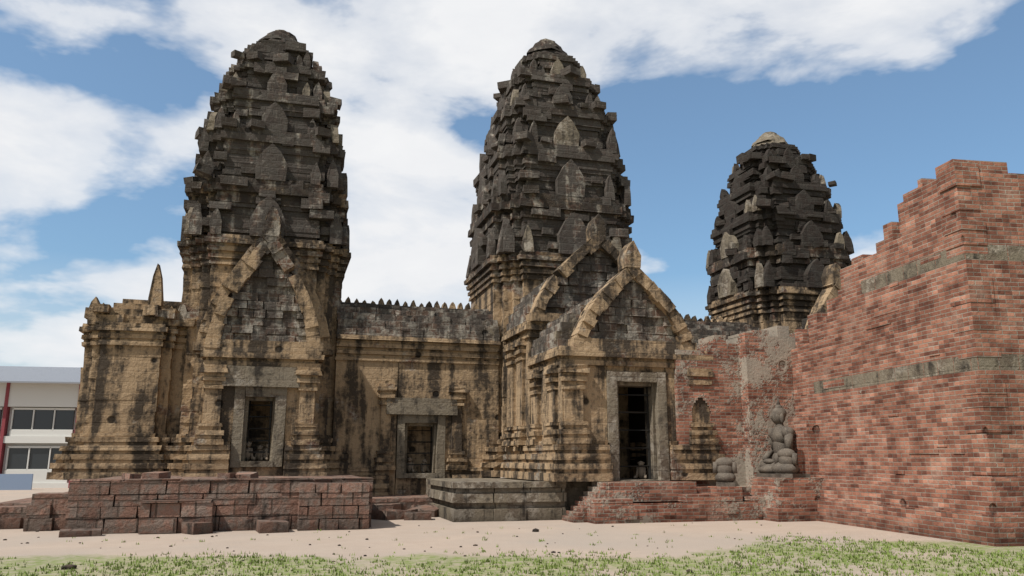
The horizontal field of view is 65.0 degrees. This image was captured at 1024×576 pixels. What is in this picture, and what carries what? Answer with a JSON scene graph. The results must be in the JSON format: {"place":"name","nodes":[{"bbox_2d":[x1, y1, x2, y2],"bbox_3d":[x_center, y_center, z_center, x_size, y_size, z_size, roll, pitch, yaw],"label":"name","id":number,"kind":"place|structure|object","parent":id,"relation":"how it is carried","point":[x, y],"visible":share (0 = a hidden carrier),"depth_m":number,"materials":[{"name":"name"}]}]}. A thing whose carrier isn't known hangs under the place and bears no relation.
{"place":"outdoors","nodes":[
{"label":"outdoors","id":0,"kind":"place"},
{"bbox_2d":[0,366,80,489],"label":"town building","id":1,"kind":"structure","parent":0,"point":[38,408],"depth_m":41.62,"materials":[{"name":"grey paint"}]},
{"bbox_2d":[0,477,1023,575],"bbox_3d":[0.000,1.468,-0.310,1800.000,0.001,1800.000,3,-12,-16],"label":"ground","id":2,"kind":"structure","parent":0,"point":[51,548],"depth_m":13.77,"materials":[{"name":"beige sand"}]},
{"bbox_2d":[0,471,438,537],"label":"stone platform","id":3,"kind":"structure","parent":2,"relation":"on","point":[154,502],"depth_m":17.01,"materials":[{"name":"stone"}]},
{"bbox_2d":[163,30,350,476],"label":"prang","id":4,"kind":"structure","parent":3,"relation":"on","point":[263,244],"depth_m":23.49,"materials":[{"name":"stone"}]},
{"bbox_2d":[46,264,195,479],"bbox_3d":[-11.245,2.581,24.328,3.546,6.158,4.928,3,-12,-16],"label":"porch","id":5,"kind":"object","parent":4,"relation":"attached to","point":[126,421],"depth_m":22.39,"materials":[{"name":"beige stone"}]},
{"bbox_2d":[245,441,254,460],"bbox_3d":[-7.199,4.434,21.854,0.403,0.530,0.521,6,-13,-25],"label":"statue","id":6,"kind":"object","parent":4,"relation":"on","point":[248,455],"visible":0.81,"depth_m":21.72,"materials":[{"name":"grey stone"}]},
{"bbox_2d":[255,445,263,460],"bbox_3d":[-6.869,4.523,22.020,0.323,0.424,0.417,-3,-12,14],"label":"statue","id":7,"kind":"object","parent":4,"relation":"on","point":[259,456],"visible":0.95,"depth_m":21.89,"materials":[{"name":"grey stone"}]},
{"bbox_2d":[263,444,269,460],"bbox_3d":[-6.697,4.487,21.977,0.469,0.477,0.363,-8,-14,33],"label":"statue","id":8,"kind":"object","parent":4,"relation":"on","point":[265,455],"visible":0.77,"depth_m":21.84,"materials":[{"name":"grey stone"}]},
{"bbox_2d":[332,297,500,495],"bbox_3d":[-3.338,3.500,26.363,5.136,6.382,3.993,3,-12,-16],"label":"corridor","id":9,"kind":"object","parent":3,"relation":"on","point":[418,385],"visible":0.91,"depth_m":24.76,"materials":[{"name":"stone"}]},
{"bbox_2d":[407,457,416,472],"bbox_3d":[-3.128,5.445,24.716,0.363,0.477,0.469,-1,-12,4],"label":"statue","id":10,"kind":"object","parent":9,"relation":"on","point":[410,468],"visible":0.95,"depth_m":24.58,"materials":[{"name":"grey stone"}]},
{"bbox_2d":[420,459,429,472],"bbox_3d":[-2.742,5.504,24.866,0.417,0.424,0.323,-11,-16,43],"label":"statue","id":11,"kind":"object","parent":9,"relation":"on","point":[424,468],"visible":1,"depth_m":24.78,"materials":[{"name":"grey stone"}]},
{"bbox_2d":[684,314,758,344],"bbox_3d":[6.010,4.055,28.985,5.185,6.385,3.985,3,-12,-16],"label":"corridor","id":12,"kind":"object","parent":3,"relation":"on","point":[700,328],"visible":0.19,"depth_m":28.43,"materials":[{"name":"stone"}]},
{"bbox_2d":[705,132,853,333],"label":"prang","id":13,"kind":"structure","parent":3,"relation":"on","point":[782,252],"depth_m":29.82,"materials":[{"name":"stone"}]},
{"bbox_2d":[0,525,995,572],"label":"pebbles","id":14,"kind":"object","parent":2,"relation":"on","point":[68,567],"visible":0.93,"depth_m":12.98,"materials":[{"name":"brown stone"}]},
{"bbox_2d":[0,522,1023,575],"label":"grass tufts","id":15,"kind":"object","parent":2,"relation":"on","point":[856,559],"visible":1,"depth_m":11.55,"materials":[{"name":"green plant"}]},
{"bbox_2d":[426,478,600,521],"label":"sandstone terrace","id":16,"kind":"structure","parent":2,"relation":"on","point":[479,499],"depth_m":19.75,"materials":[{"name":"grey stone"}]},
{"bbox_2d":[464,38,724,481],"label":"prang","id":17,"kind":"structure","parent":16,"relation":"on","point":[577,302],"depth_m":23.83,"materials":[{"name":"stone"}]},
{"bbox_2d":[633,461,646,478],"bbox_3d":[3.428,4.799,21.182,0.363,0.477,0.469,-5,-13,23],"label":"statue","id":18,"kind":"object","parent":17,"relation":"on","point":[641,473],"visible":0.92,"depth_m":21.05,"materials":[{"name":"grey stone"}]},
{"bbox_2d":[562,326,823,523],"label":"brick wall","id":19,"kind":"structure","parent":2,"relation":"on","point":[752,380],"depth_m":21.12,"materials":[{"name":"brick"}]},
{"bbox_2d":[713,457,736,486],"bbox_3d":[5.399,4.658,20.375,0.601,0.720,0.432,-3,-12,14],"label":"statue fragment","id":20,"kind":"object","parent":19,"relation":"on","point":[725,469],"visible":1,"depth_m":20.26,"materials":[{"name":"stone"}]},
{"bbox_2d":[756,398,810,477],"bbox_3d":[6.870,3.870,20.873,0.930,2.027,1.600,2,-12,-8],"label":"buddha statue","id":21,"kind":"object","parent":19,"relation":"on","point":[780,434],"visible":0.79,"depth_m":20.67,"materials":[{"name":"stone"}]},
{"bbox_2d":[774,448,799,477],"bbox_3d":[6.855,4.367,20.066,0.601,0.720,0.432,-11,-16,43],"label":"statue fragment","id":22,"kind":"object","parent":19,"relation":"on","point":[786,459],"visible":1,"depth_m":19.92,"materials":[{"name":"stone"}]},
{"bbox_2d":[788,159,1023,546],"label":"brick wall","id":23,"kind":"structure","parent":2,"relation":"on","point":[907,355],"depth_m":16.29,"materials":[{"name":"brick"}]},
{"bbox_2d":[0,0,1023,366],"label":"sky","id":24,"kind":"structure","parent":0,"point":[104,103],"materials":[{"name":"blue"}]}
]}

